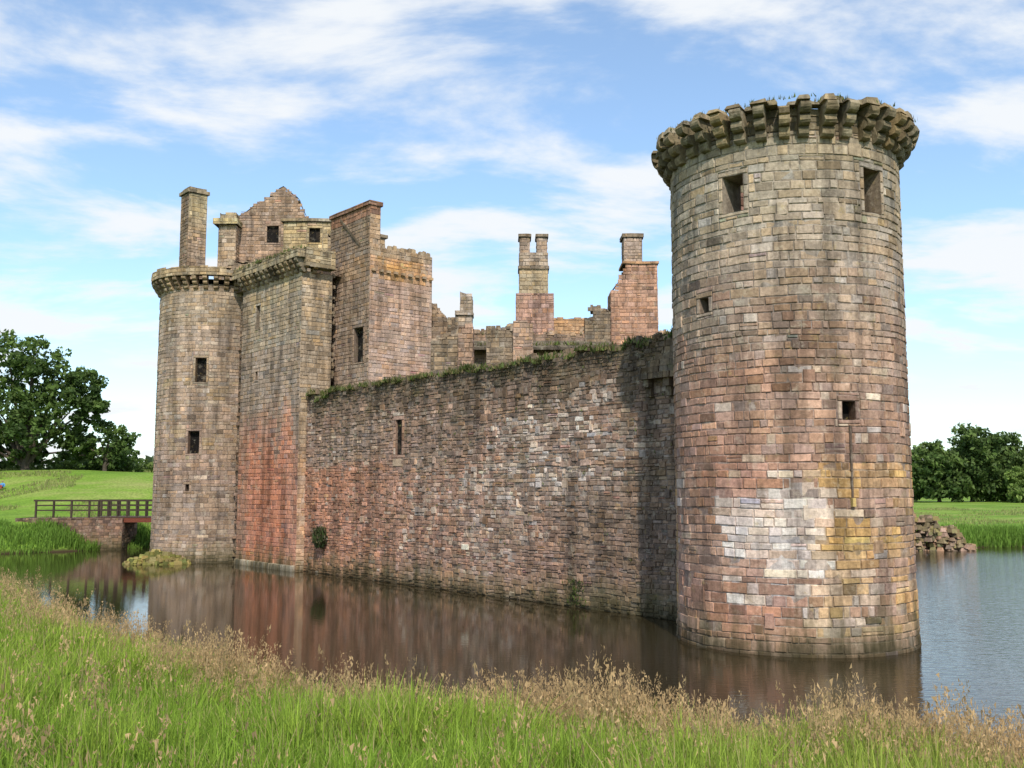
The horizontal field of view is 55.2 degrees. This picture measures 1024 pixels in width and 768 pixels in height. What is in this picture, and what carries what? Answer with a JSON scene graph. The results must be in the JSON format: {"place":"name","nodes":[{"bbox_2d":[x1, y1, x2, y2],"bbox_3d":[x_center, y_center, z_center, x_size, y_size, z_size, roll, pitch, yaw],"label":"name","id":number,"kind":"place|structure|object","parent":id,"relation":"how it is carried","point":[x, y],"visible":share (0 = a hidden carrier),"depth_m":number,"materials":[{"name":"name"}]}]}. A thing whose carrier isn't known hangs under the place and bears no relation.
{"place":"outdoors","nodes":[
{"label":"outdoors","id":0,"kind":"place"},
{"bbox_2d":[0,547,1023,765],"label":"moat water","id":1,"kind":"structure","parent":0,"point":[971,613],"depth_m":31.44,"materials":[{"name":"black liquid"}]},
{"bbox_2d":[122,549,190,564],"bbox_3d":[-21.902,10.731,60.405,4.365,1.104,2.278,0,-6,0],"label":"mossy rubble","id":2,"kind":"object","parent":1,"relation":"in","point":[156,557],"visible":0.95,"depth_m":59.84,"materials":[{"name":"stone"}]},
{"bbox_2d":[149,93,921,657],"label":"medieval castle","id":3,"kind":"structure","parent":1,"relation":"in","point":[725,463],"depth_m":37.84,"materials":[{"name":"stone"}]},
{"bbox_2d":[913,513,976,550],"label":"ruined stone foundation","id":4,"kind":"object","parent":1,"relation":"in","point":[931,533],"visible":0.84,"depth_m":72.86,"materials":[{"name":"stone"}]},
{"bbox_2d":[0,469,1023,553],"bbox_3d":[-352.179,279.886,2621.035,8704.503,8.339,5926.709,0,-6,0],"label":"grassy ground","id":5,"kind":"structure","parent":0,"point":[93,485],"depth_m":94.62,"materials":[{"name":"green plant"}]},
{"bbox_2d":[0,329,110,469],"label":"oak tree","id":6,"kind":"object","parent":5,"relation":"on","point":[24,431],"visible":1,"depth_m":109.36,"materials":[{"name":"green plant"}]},
{"bbox_2d":[1,389,136,464],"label":"oak tree","id":7,"kind":"object","parent":5,"relation":"on","point":[64,454],"visible":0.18,"depth_m":124.79,"materials":[{"name":"green plant"}]},
{"bbox_2d":[0,455,153,472],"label":"hedgerow","id":8,"kind":"object","parent":5,"relation":"on","point":[132,467],"visible":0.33,"depth_m":114.47,"materials":[{"name":"green plant"}]},
{"bbox_2d":[15,499,151,549],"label":"wooden footbridge","id":9,"kind":"object","parent":5,"relation":"on","point":[119,530],"visible":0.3,"depth_m":73.95,"materials":[{"name":"stone"}]},
{"bbox_2d":[60,416,142,470],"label":"oak tree","id":10,"kind":"object","parent":5,"relation":"on","point":[119,452],"visible":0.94,"depth_m":111.67,"materials":[{"name":"green plant"}]},
{"bbox_2d":[1,455,947,497],"bbox_3d":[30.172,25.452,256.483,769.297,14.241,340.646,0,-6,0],"label":"distant tree line","id":11,"kind":"object","parent":5,"relation":"on","point":[150,459],"visible":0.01,"depth_m":229.90,"materials":[{"name":"green plant"}]},
{"bbox_2d":[0,578,1023,767],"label":"tall grass","id":12,"kind":"structure","parent":5,"relation":"on","point":[292,731],"depth_m":11.76,"materials":[{"name":"green plant"}]},
{"bbox_2d":[0,565,1023,767],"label":"seeding grass","id":13,"kind":"structure","parent":5,"relation":"on","point":[590,704],"depth_m":14.04,"materials":[{"name":"beige plant"}]},
{"bbox_2d":[0,511,1023,553],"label":"bank reeds","id":14,"kind":"object","parent":5,"relation":"on","point":[1003,535],"visible":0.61,"depth_m":73.40,"materials":[{"name":"green plant"}]},
{"bbox_2d":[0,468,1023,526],"bbox_3d":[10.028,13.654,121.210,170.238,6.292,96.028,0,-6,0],"label":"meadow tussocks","id":15,"kind":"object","parent":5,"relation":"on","point":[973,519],"visible":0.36,"depth_m":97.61,"materials":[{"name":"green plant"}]},
{"bbox_2d":[910,439,976,501],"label":"broadleaf tree","id":16,"kind":"object","parent":5,"relation":"on","point":[931,471],"visible":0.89,"depth_m":235.57,"materials":[{"name":"green plant"}]},
{"bbox_2d":[942,422,1015,501],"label":"broadleaf tree","id":17,"kind":"object","parent":5,"relation":"on","point":[983,466],"visible":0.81,"depth_m":235.93,"materials":[{"name":"green plant"}]},
{"bbox_2d":[983,431,1023,501],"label":"broadleaf tree","id":18,"kind":"object","parent":5,"relation":"on","point":[1011,451],"visible":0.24,"depth_m":238.90,"materials":[{"name":"green plant"}]},
{"bbox_2d":[1004,466,1023,502],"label":"broadleaf tree","id":19,"kind":"object","parent":5,"relation":"on","point":[1014,479],"visible":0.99,"depth_m":223.25,"materials":[{"name":"green plant"}]},
{"bbox_2d":[1019,444,1023,466],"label":"broadleaf tree","id":20,"kind":"object","parent":5,"relation":"on","point":[1022,447],"visible":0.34,"depth_m":237.31,"materials":[{"name":"green plant"}]},
{"bbox_2d":[0,0,1023,467],"label":"sky","id":21,"kind":"structure","parent":0,"point":[476,126],"materials":[{"name":"blue"}]}
]}

